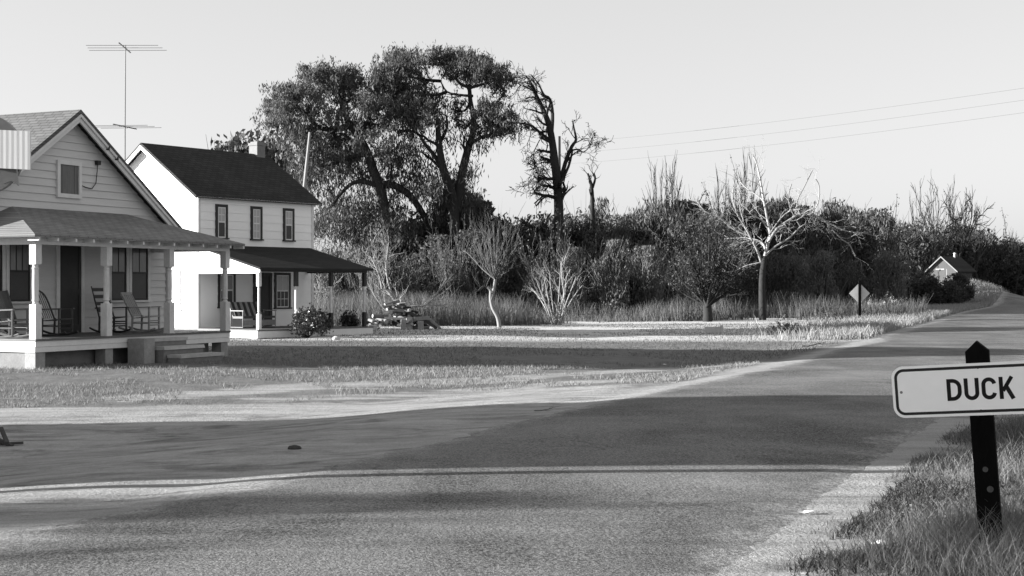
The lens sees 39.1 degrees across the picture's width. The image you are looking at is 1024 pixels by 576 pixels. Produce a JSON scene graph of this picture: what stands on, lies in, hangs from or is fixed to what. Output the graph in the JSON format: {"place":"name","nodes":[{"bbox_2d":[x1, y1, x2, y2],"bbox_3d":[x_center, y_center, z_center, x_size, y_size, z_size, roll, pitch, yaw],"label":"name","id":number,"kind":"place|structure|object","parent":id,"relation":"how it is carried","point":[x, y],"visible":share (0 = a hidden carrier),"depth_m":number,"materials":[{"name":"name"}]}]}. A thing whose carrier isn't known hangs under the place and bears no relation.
{"place":"outdoors","nodes":[
{"label":"outdoors","id":0,"kind":"place"},
{"bbox_2d":[0,358,762,407],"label":"yard grass","id":1,"kind":"structure","parent":0,"point":[433,374],"depth_m":29.95,"materials":[{"name":"grey plant"}]},
{"bbox_2d":[0,293,1023,575],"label":"road","id":2,"kind":"structure","parent":0,"point":[706,479],"depth_m":11.92,"materials":[{"name":"grey asphalt"}]},
{"bbox_2d":[0,282,1023,575],"bbox_3d":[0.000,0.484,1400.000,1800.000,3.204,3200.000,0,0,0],"label":"ground","id":3,"kind":"structure","parent":0,"point":[64,462],"depth_m":22.01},
{"bbox_2d":[0,109,244,368],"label":"house","id":4,"kind":"structure","parent":3,"relation":"on","point":[83,209],"depth_m":35.62,"materials":[{"name":"grey wood"}]},
{"bbox_2d":[0,292,28,337],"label":"rocking chair","id":5,"kind":"object","parent":4,"relation":"on","point":[4,313],"visible":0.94,"depth_m":32.33,"materials":[{"name":"grey wood"}]},
{"bbox_2d":[0,117,30,190],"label":"awning","id":6,"kind":"object","parent":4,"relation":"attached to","point":[15,152],"visible":1,"depth_m":12.54,"materials":[{"name":"white metal"}]},
{"bbox_2d":[6,244,32,303],"bbox_3d":[-11.712,-0.405,34.297,0.100,1.550,0.940,0,0,25],"label":"window","id":7,"kind":"structure","parent":4,"relation":"in","point":[18,268],"depth_m":34.28,"materials":[{"name":"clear glass"}]},
{"bbox_2d":[39,290,78,335],"bbox_3d":[-10.700,0.578,33.586,1.014,1.083,0.625,0,0,17],"label":"rocking chair","id":8,"kind":"object","parent":4,"relation":"on","point":[54,326],"visible":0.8,"depth_m":33.68,"materials":[{"name":"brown wood"}]},
{"bbox_2d":[55,160,81,198],"bbox_3d":[-11.025,-2.700,35.828,0.080,0.920,0.860,0,0,25],"label":"attic window","id":9,"kind":"structure","parent":4,"relation":"in","point":[68,179],"depth_m":35.81,"materials":[{"name":"white wood"}]},
{"bbox_2d":[55,245,84,332],"bbox_3d":[-11.001,-0.028,35.863,0.053,2.284,0.980,0,0,25],"label":"door","id":10,"kind":"structure","parent":4,"relation":"in","point":[70,260],"depth_m":35.87,"materials":[{"name":"grey wood"}]},
{"bbox_2d":[89,286,130,332],"bbox_3d":[-10.011,0.535,35.868,1.014,1.168,0.585,0,0,37],"label":"rocking chair","id":11,"kind":"object","parent":4,"relation":"on","point":[98,309],"visible":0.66,"depth_m":35.84,"materials":[{"name":"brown wood"}]},
{"bbox_2d":[109,247,128,301],"bbox_3d":[-10.217,-0.405,37.470,0.100,1.550,0.840,0,0,25],"label":"window","id":12,"kind":"structure","parent":4,"relation":"in","point":[119,270],"depth_m":37.49,"materials":[{"name":"black glass"}]},
{"bbox_2d":[118,292,163,331],"bbox_3d":[-9.419,0.613,36.655,1.014,1.012,0.685,0,0,11],"label":"rocking chair","id":13,"kind":"object","parent":4,"relation":"on","point":[130,302],"visible":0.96,"depth_m":36.62,"materials":[{"name":"grey wood"}]},
{"bbox_2d":[129,248,152,301],"bbox_3d":[-9.867,-0.405,38.219,0.100,1.550,0.910,0,0,25],"label":"window","id":14,"kind":"structure","parent":4,"relation":"in","point":[139,258],"depth_m":38.27,"materials":[{"name":"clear glass"}]},
{"bbox_2d":[86,42,166,160],"bbox_3d":[-12.440,-3.005,46.051,2.651,9.571,2.960,0,0,0],"label":"tv antenna","id":15,"kind":"object","parent":3,"relation":"on","point":[125,126],"visible":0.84,"depth_m":45.98,"materials":[{"name":"metal"}]},
{"bbox_2d":[128,338,154,363],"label":"step block","id":16,"kind":"structure","parent":3,"relation":"on","point":[142,350],"depth_m":34.05,"materials":[{"name":"concrete"}]},
{"bbox_2d":[155,337,223,362],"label":"front steps","id":17,"kind":"structure","parent":3,"relation":"on","point":[172,349],"depth_m":34.83,"materials":[{"name":"wood"}]},
{"bbox_2d":[126,141,373,338],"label":"house","id":18,"kind":"structure","parent":3,"relation":"on","point":[257,202],"depth_m":54.16,"materials":[{"name":"white wood"}]},
{"bbox_2d":[171,270,180,310],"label":"window","id":19,"kind":"structure","parent":18,"relation":"in","point":[176,274],"depth_m":53.21,"materials":[{"name":"white glass"}]},
{"bbox_2d":[215,204,229,238],"bbox_3d":[-10.742,-2.455,53.364,0.100,1.290,0.640,0,0,37],"label":"window","id":20,"kind":"structure","parent":18,"relation":"in","point":[221,210],"depth_m":53.36,"materials":[{"name":"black glass"}]},
{"bbox_2d":[217,273,235,307],"bbox_3d":[-10.589,0.075,53.547,0.100,1.350,0.900,0,0,37],"label":"window","id":21,"kind":"structure","parent":18,"relation":"in","point":[231,276],"depth_m":53.68,"materials":[{"name":"black glass"}]},
{"bbox_2d":[230,302,276,327],"bbox_3d":[-9.579,0.979,53.050,0.814,0.931,1.780,0,0,33],"label":"porch glider","id":22,"kind":"object","parent":18,"relation":"on","point":[243,310],"visible":0.93,"depth_m":53.03,"materials":[{"name":"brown wood"}]},
{"bbox_2d":[250,206,263,240],"bbox_3d":[-9.694,-2.455,54.740,0.100,1.290,0.640,0,0,37],"label":"window","id":23,"kind":"structure","parent":18,"relation":"in","point":[256,216],"depth_m":54.74,"materials":[{"name":"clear glass"}]},
{"bbox_2d":[253,273,271,325],"bbox_3d":[-9.521,0.435,54.994,0.059,2.030,0.940,0,0,37],"label":"door","id":24,"kind":"structure","parent":18,"relation":"in","point":[266,288],"depth_m":55.09,"materials":[{"name":"wood"}]},
{"bbox_2d":[274,273,291,308],"bbox_3d":[-8.874,0.108,55.798,0.100,1.396,0.900,0,0,37],"label":"window","id":25,"kind":"structure","parent":18,"relation":"in","point":[282,281],"depth_m":55.82,"materials":[{"name":"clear glass"}]},
{"bbox_2d":[282,208,295,241],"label":"window","id":26,"kind":"structure","parent":18,"relation":"in","point":[288,213],"depth_m":56.08,"materials":[{"name":"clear glass"}]},
{"bbox_2d":[214,128,290,162],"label":"tree","id":27,"kind":"object","parent":3,"relation":"on","point":[237,145],"visible":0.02,"depth_m":110.66,"materials":[{"name":"grey plant"}]},
{"bbox_2d":[241,134,319,216],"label":"tree","id":28,"kind":"object","parent":3,"relation":"on","point":[283,165],"visible":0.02,"depth_m":108.88,"materials":[{"name":"grey plant"}]},
{"bbox_2d":[287,303,326,337],"bbox_3d":[-7.282,1.182,51.523,1.403,1.313,1.494,0,0,0],"label":"hedge bush","id":29,"kind":"object","parent":3,"relation":"on","point":[307,314],"visible":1,"depth_m":51.44,"materials":[{"name":"grey plant"}]},
{"bbox_2d":[249,56,436,266],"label":"oak tree","id":30,"kind":"object","parent":3,"relation":"on","point":[326,78],"visible":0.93,"depth_m":92.16,"materials":[{"name":"black plant"}]},
{"bbox_2d":[318,246,375,304],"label":"leafy shrub","id":31,"kind":"object","parent":3,"relation":"on","point":[341,284],"visible":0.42,"depth_m":86.93,"materials":[{"name":"grey plant"}]},
{"bbox_2d":[341,239,406,300],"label":"bare brush","id":32,"kind":"object","parent":3,"relation":"on","point":[369,277],"visible":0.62,"depth_m":84.11,"materials":[{"name":"grey plant"}]},
{"bbox_2d":[367,250,426,302],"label":"leafy shrub","id":33,"kind":"object","parent":3,"relation":"on","point":[397,269],"visible":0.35,"depth_m":85.07,"materials":[{"name":"grey plant"}]},
{"bbox_2d":[379,260,443,301],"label":"bare brush","id":34,"kind":"object","parent":3,"relation":"on","point":[425,287],"visible":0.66,"depth_m":84.73,"materials":[{"name":"grey plant"}]},
{"bbox_2d":[359,220,469,321],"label":"pale brushy tree","id":35,"kind":"object","parent":3,"relation":"on","point":[390,292],"visible":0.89,"depth_m":66.64,"materials":[{"name":"grey plant"}]},
{"bbox_2d":[397,213,459,290],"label":"evergreen shrub","id":36,"kind":"object","parent":3,"relation":"on","point":[413,249],"visible":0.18,"depth_m":94.29,"materials":[{"name":"black plant"}]},
{"bbox_2d":[407,266,451,307],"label":"evergreen shrub","id":37,"kind":"object","parent":3,"relation":"on","point":[421,283],"visible":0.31,"depth_m":86.78,"materials":[{"name":"black plant"}]},
{"bbox_2d":[400,234,471,299],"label":"evergreen shrub","id":38,"kind":"object","parent":3,"relation":"on","point":[426,255],"visible":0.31,"depth_m":88.16,"materials":[{"name":"grey plant"}]},
{"bbox_2d":[351,39,530,241],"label":"oak tree","id":39,"kind":"object","parent":3,"relation":"on","point":[401,66],"visible":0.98,"depth_m":92.30,"materials":[{"name":"black plant"}]},
{"bbox_2d":[416,212,472,308],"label":"bare brush","id":40,"kind":"object","parent":3,"relation":"on","point":[449,267],"visible":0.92,"depth_m":84.13,"materials":[{"name":"grey plant"}]},
{"bbox_2d":[434,240,486,302],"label":"bare brush","id":41,"kind":"object","parent":3,"relation":"on","point":[461,281],"visible":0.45,"depth_m":86.34,"materials":[{"name":"grey plant"}]},
{"bbox_2d":[420,237,522,308],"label":"bare brush","id":42,"kind":"object","parent":3,"relation":"on","point":[486,277],"visible":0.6,"depth_m":86.56,"materials":[{"name":"grey plant"}]},
{"bbox_2d":[432,227,514,302],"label":"evergreen shrub","id":43,"kind":"object","parent":3,"relation":"on","point":[460,239],"visible":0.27,"depth_m":88.69,"materials":[{"name":"black plant"}]},
{"bbox_2d":[461,198,517,260],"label":"evergreen shrub","id":44,"kind":"object","parent":3,"relation":"on","point":[487,208],"visible":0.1,"depth_m":95.81,"materials":[{"name":"black plant"}]},
{"bbox_2d":[460,209,522,327],"bbox_3d":[-0.974,-1.070,64.586,3.337,5.877,3.316,0,0,0],"label":"forked sapling","id":45,"kind":"object","parent":3,"relation":"on","point":[494,274],"visible":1,"depth_m":64.58,"materials":[{"name":"grey plant"}]},
{"bbox_2d":[477,264,524,305],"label":"evergreen shrub","id":46,"kind":"object","parent":3,"relation":"on","point":[513,275],"visible":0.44,"depth_m":88.89,"materials":[{"name":"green plant"}]},
{"bbox_2d":[477,215,529,266],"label":"evergreen shrub","id":47,"kind":"object","parent":3,"relation":"on","point":[514,237],"visible":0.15,"depth_m":96.18,"materials":[{"name":"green plant"}]},
{"bbox_2d":[514,210,553,246],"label":"evergreen shrub","id":48,"kind":"object","parent":3,"relation":"on","point":[538,226],"visible":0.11,"depth_m":101.42,"materials":[{"name":"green plant"}]},
{"bbox_2d":[517,262,557,316],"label":"leafy shrub","id":49,"kind":"object","parent":3,"relation":"on","point":[534,294],"visible":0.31,"depth_m":85.69,"materials":[{"name":"grey plant"}]},
{"bbox_2d":[518,229,573,305],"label":"evergreen shrub","id":50,"kind":"object","parent":3,"relation":"on","point":[535,244],"visible":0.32,"depth_m":96.05,"materials":[{"name":"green plant"}]},
{"bbox_2d":[516,213,577,313],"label":"bare brush","id":51,"kind":"object","parent":3,"relation":"on","point":[566,263],"visible":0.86,"depth_m":84.17,"materials":[{"name":"grey plant"}]},
{"bbox_2d":[521,239,593,324],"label":"white bush","id":52,"kind":"object","parent":3,"relation":"on","point":[554,321],"visible":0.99,"depth_m":69.78,"materials":[{"name":"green plant"}]},
{"bbox_2d":[505,63,613,242],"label":"bare tree","id":53,"kind":"object","parent":3,"relation":"on","point":[558,177],"visible":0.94,"depth_m":96.63,"materials":[{"name":"black plant"}]},
{"bbox_2d":[543,214,586,248],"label":"evergreen shrub","id":54,"kind":"object","parent":3,"relation":"on","point":[570,224],"visible":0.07,"depth_m":100.59,"materials":[{"name":"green plant"}]},
{"bbox_2d":[548,245,593,316],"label":"leafy shrub","id":55,"kind":"object","parent":3,"relation":"on","point":[577,256],"visible":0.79,"depth_m":84.28,"materials":[{"name":"grey plant"}]},
{"bbox_2d":[579,164,600,229],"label":"dead snag","id":56,"kind":"object","parent":3,"relation":"on","point":[591,192],"visible":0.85,"depth_m":99.90,"materials":[{"name":"grey plant"}]},
{"bbox_2d":[572,226,609,309],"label":"evergreen shrub","id":57,"kind":"object","parent":3,"relation":"on","point":[593,241],"visible":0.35,"depth_m":93.98,"materials":[{"name":"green plant"}]},
{"bbox_2d":[564,196,618,308],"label":"leafy shrub","id":58,"kind":"object","parent":3,"relation":"on","point":[601,202],"visible":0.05,"depth_m":102.32,"materials":[{"name":"grey plant"}]},
{"bbox_2d":[586,253,628,309],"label":"leafy shrub","id":59,"kind":"object","parent":3,"relation":"on","point":[596,296],"visible":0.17,"depth_m":87.59,"materials":[{"name":"grey plant"}]},
{"bbox_2d":[581,239,638,314],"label":"leafy shrub","id":60,"kind":"object","parent":3,"relation":"on","point":[614,296],"visible":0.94,"depth_m":84.25,"materials":[{"name":"grey plant"}]},
{"bbox_2d":[584,203,657,270],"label":"leafy shrub","id":61,"kind":"object","parent":3,"relation":"on","point":[623,227],"visible":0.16,"depth_m":97.88,"materials":[{"name":"grey plant"}]},
{"bbox_2d":[629,228,668,297],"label":"evergreen shrub","id":62,"kind":"object","parent":3,"relation":"on","point":[639,234],"visible":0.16,"depth_m":99.27,"materials":[{"name":"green plant"}]},
{"bbox_2d":[627,243,675,310],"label":"leafy shrub","id":63,"kind":"object","parent":3,"relation":"on","point":[649,288],"visible":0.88,"depth_m":89.24,"materials":[{"name":"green plant"}]},
{"bbox_2d":[633,196,681,247],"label":"leafy shrub","id":64,"kind":"object","parent":3,"relation":"on","point":[657,215],"visible":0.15,"depth_m":105.94,"materials":[{"name":"grey plant"}]},
{"bbox_2d":[621,232,694,306],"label":"bare brush","id":65,"kind":"object","parent":3,"relation":"on","point":[662,259],"visible":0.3,"depth_m":92.21,"materials":[{"name":"grey plant"}]},
{"bbox_2d":[641,150,705,222],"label":"bare tree","id":66,"kind":"object","parent":3,"relation":"on","point":[672,184],"visible":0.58,"depth_m":111.72,"materials":[{"name":"grey plant"}]},
{"bbox_2d":[638,198,717,266],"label":"leafy shrub","id":67,"kind":"object","parent":3,"relation":"on","point":[677,225],"visible":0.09,"depth_m":104.91,"materials":[{"name":"grey plant"}]},
{"bbox_2d":[659,254,699,306],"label":"leafy shrub","id":68,"kind":"object","parent":3,"relation":"on","point":[671,295],"visible":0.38,"depth_m":94.49,"materials":[{"name":"grey plant"}]},
{"bbox_2d":[661,198,742,303],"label":"leafy shrub","id":69,"kind":"object","parent":3,"relation":"on","point":[725,217],"visible":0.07,"depth_m":108.31,"materials":[{"name":"grey plant"}]},
{"bbox_2d":[654,210,760,321],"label":"twiggy tree","id":70,"kind":"object","parent":3,"relation":"on","point":[707,299],"visible":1,"depth_m":75.24,"materials":[{"name":"grey plant"}]},
{"bbox_2d":[715,260,769,310],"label":"bare brush","id":71,"kind":"object","parent":3,"relation":"on","point":[743,287],"visible":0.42,"depth_m":105.63,"materials":[{"name":"grey plant"}]},
{"bbox_2d":[721,146,768,233],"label":"bare tree","id":72,"kind":"object","parent":3,"relation":"on","point":[744,191],"visible":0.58,"depth_m":115.90,"materials":[{"name":"grey plant"}]},
{"bbox_2d":[716,232,781,310],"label":"leafy shrub","id":73,"kind":"object","parent":3,"relation":"on","point":[747,263],"visible":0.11,"depth_m":110.38,"materials":[{"name":"grey plant"}]},
{"bbox_2d":[724,207,794,308],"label":"evergreen shrub","id":74,"kind":"object","parent":3,"relation":"on","point":[749,224],"visible":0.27,"depth_m":113.22,"materials":[{"name":"black plant"}]},
{"bbox_2d":[746,263,787,306],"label":"bare brush","id":75,"kind":"object","parent":3,"relation":"on","point":[768,291],"visible":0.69,"depth_m":107.84,"materials":[{"name":"grey plant"}]},
{"bbox_2d":[685,139,885,319],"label":"bare tree","id":76,"kind":"object","parent":3,"relation":"on","point":[762,295],"visible":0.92,"depth_m":80.04,"materials":[{"name":"grey plant"}]},
{"bbox_2d":[759,250,822,308],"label":"leafy shrub","id":77,"kind":"object","parent":3,"relation":"on","point":[797,280],"visible":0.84,"depth_m":108.50,"materials":[{"name":"grey plant"}]},
{"bbox_2d":[768,206,814,294],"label":"evergreen shrub","id":78,"kind":"object","parent":3,"relation":"on","point":[803,220],"visible":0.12,"depth_m":120.52,"materials":[{"name":"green plant"}]},
{"bbox_2d":[788,212,841,306],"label":"leafy shrub","id":79,"kind":"object","parent":3,"relation":"on","point":[804,245],"visible":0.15,"depth_m":120.40,"materials":[{"name":"grey plant"}]},
{"bbox_2d":[801,240,844,306],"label":"leafy shrub","id":80,"kind":"object","parent":3,"relation":"on","point":[820,268],"visible":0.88,"depth_m":113.12,"materials":[{"name":"grey plant"}]},
{"bbox_2d":[805,223,850,302],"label":"evergreen shrub","id":81,"kind":"object","parent":3,"relation":"on","point":[835,244],"visible":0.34,"depth_m":123.95,"materials":[{"name":"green plant"}]},
{"bbox_2d":[800,263,866,304],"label":"leafy shrub","id":82,"kind":"object","parent":3,"relation":"on","point":[838,276],"visible":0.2,"depth_m":119.10,"materials":[{"name":"grey plant"}]},
{"bbox_2d":[814,194,862,300],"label":"leafy shrub","id":83,"kind":"object","parent":3,"relation":"on","point":[835,218],"visible":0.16,"depth_m":127.04,"materials":[{"name":"grey plant"}]},
{"bbox_2d":[815,199,883,293],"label":"leafy shrub","id":84,"kind":"object","parent":3,"relation":"on","point":[860,220],"visible":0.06,"depth_m":133.09,"materials":[{"name":"grey plant"}]},
{"bbox_2d":[834,259,868,302],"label":"leafy shrub","id":85,"kind":"object","parent":3,"relation":"on","point":[850,288],"visible":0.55,"depth_m":120.53,"materials":[{"name":"grey plant"}]},
{"bbox_2d":[841,222,885,303],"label":"evergreen shrub","id":86,"kind":"object","parent":3,"relation":"on","point":[865,252],"visible":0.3,"depth_m":131.09,"materials":[{"name":"black plant"}]},
{"bbox_2d":[853,202,907,300],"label":"leafy shrub","id":87,"kind":"object","parent":3,"relation":"on","point":[888,236],"visible":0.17,"depth_m":159.07,"materials":[{"name":"grey plant"}]},
{"bbox_2d":[862,205,899,250],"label":"evergreen shrub","id":88,"kind":"object","parent":3,"relation":"on","point":[871,212],"visible":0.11,"depth_m":161.19,"materials":[{"name":"grey plant"}]},
{"bbox_2d":[866,241,919,304],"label":"leafy shrub","id":89,"kind":"object","parent":3,"relation":"on","point":[890,266],"visible":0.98,"depth_m":121.78,"materials":[{"name":"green plant"}]},
{"bbox_2d":[896,277,932,304],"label":"evergreen shrub","id":90,"kind":"object","parent":3,"relation":"on","point":[918,286],"visible":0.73,"depth_m":133.55,"materials":[{"name":"black plant"}]},
{"bbox_2d":[886,223,944,278],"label":"leafy shrub","id":91,"kind":"object","parent":3,"relation":"on","point":[908,249],"visible":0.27,"depth_m":182.49,"materials":[{"name":"grey plant"}]},
{"bbox_2d":[903,188,943,270],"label":"bare tree","id":92,"kind":"object","parent":3,"relation":"on","point":[923,218],"visible":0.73,"depth_m":184.47,"materials":[{"name":"grey plant"}]},
{"bbox_2d":[910,175,963,264],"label":"bare tree","id":93,"kind":"object","parent":3,"relation":"on","point":[938,218],"visible":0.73,"depth_m":187.85,"materials":[{"name":"grey plant"}]},
{"bbox_2d":[922,273,960,304],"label":"evergreen shrub","id":94,"kind":"object","parent":3,"relation":"on","point":[938,293],"visible":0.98,"depth_m":133.43,"materials":[{"name":"black plant"}]},
{"bbox_2d":[924,253,976,283],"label":"house","id":95,"kind":"structure","parent":3,"relation":"on","point":[941,267],"depth_m":156.85,"materials":[{"name":"wood"}]},
{"bbox_2d":[891,341,1023,548],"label":"road sign","id":96,"kind":"object","parent":3,"relation":"on","point":[980,389],"visible":1,"depth_m":8.75,"materials":[{"name":"white metal"}]},
{"bbox_2d":[928,188,994,256],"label":"bare tree","id":97,"kind":"object","parent":3,"relation":"on","point":[961,248],"visible":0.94,"depth_m":185.84,"materials":[{"name":"grey plant"}]},
{"bbox_2d":[930,224,1009,277],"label":"leafy shrub","id":98,"kind":"object","parent":3,"relation":"on","point":[987,239],"visible":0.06,"depth_m":199.44,"materials":[{"name":"grey plant"}]},
{"bbox_2d":[959,199,986,279],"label":"bare tree","id":99,"kind":"object","parent":3,"relation":"on","point":[978,248],"visible":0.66,"depth_m":192.03,"materials":[{"name":"grey plant"}]},
{"bbox_2d":[949,230,1016,285],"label":"leafy shrub","id":100,"kind":"object","parent":3,"relation":"on","point":[984,271],"visible":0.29,"depth_m":200.39,"materials":[{"name":"grey plant"}]},
{"bbox_2d":[946,226,1023,284],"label":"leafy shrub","id":101,"kind":"object","parent":3,"relation":"on","point":[990,278],"visible":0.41,"depth_m":199.02,"materials":[{"name":"grey plant"}]},
{"bbox_2d":[988,236,1023,294],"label":"evergreen shrub","id":102,"kind":"object","parent":3,"relation":"on","point":[1004,242],"visible":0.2,"depth_m":203.95,"materials":[{"name":"black plant"}]},
{"bbox_2d":[0,0,1023,259],"label":"sky","id":103,"kind":"structure","parent":0,"point":[631,69],"materials":[{"name":"white"}]},
{"bbox_2d":[208,322,862,361],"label":"lawn grass","id":104,"kind":"structure","parent":0,"point":[547,334],"depth_m":47.18,"materials":[{"name":"grey plant"}]},
{"bbox_2d":[314,289,931,326],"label":"tall grass","id":105,"kind":"structure","parent":0,"point":[481,313],"depth_m":78.28,"materials":[{"name":"grey plant"}]},
{"bbox_2d":[739,287,1002,339],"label":"bank grass","id":106,"kind":"structure","parent":0,"point":[869,326],"depth_m":64.15,"materials":[{"name":"grey plant"}]},
{"bbox_2d":[764,414,1023,575],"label":"verge grass","id":107,"kind":"structure","parent":0,"point":[941,536],"depth_m":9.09,"materials":[{"name":"grey plant"}]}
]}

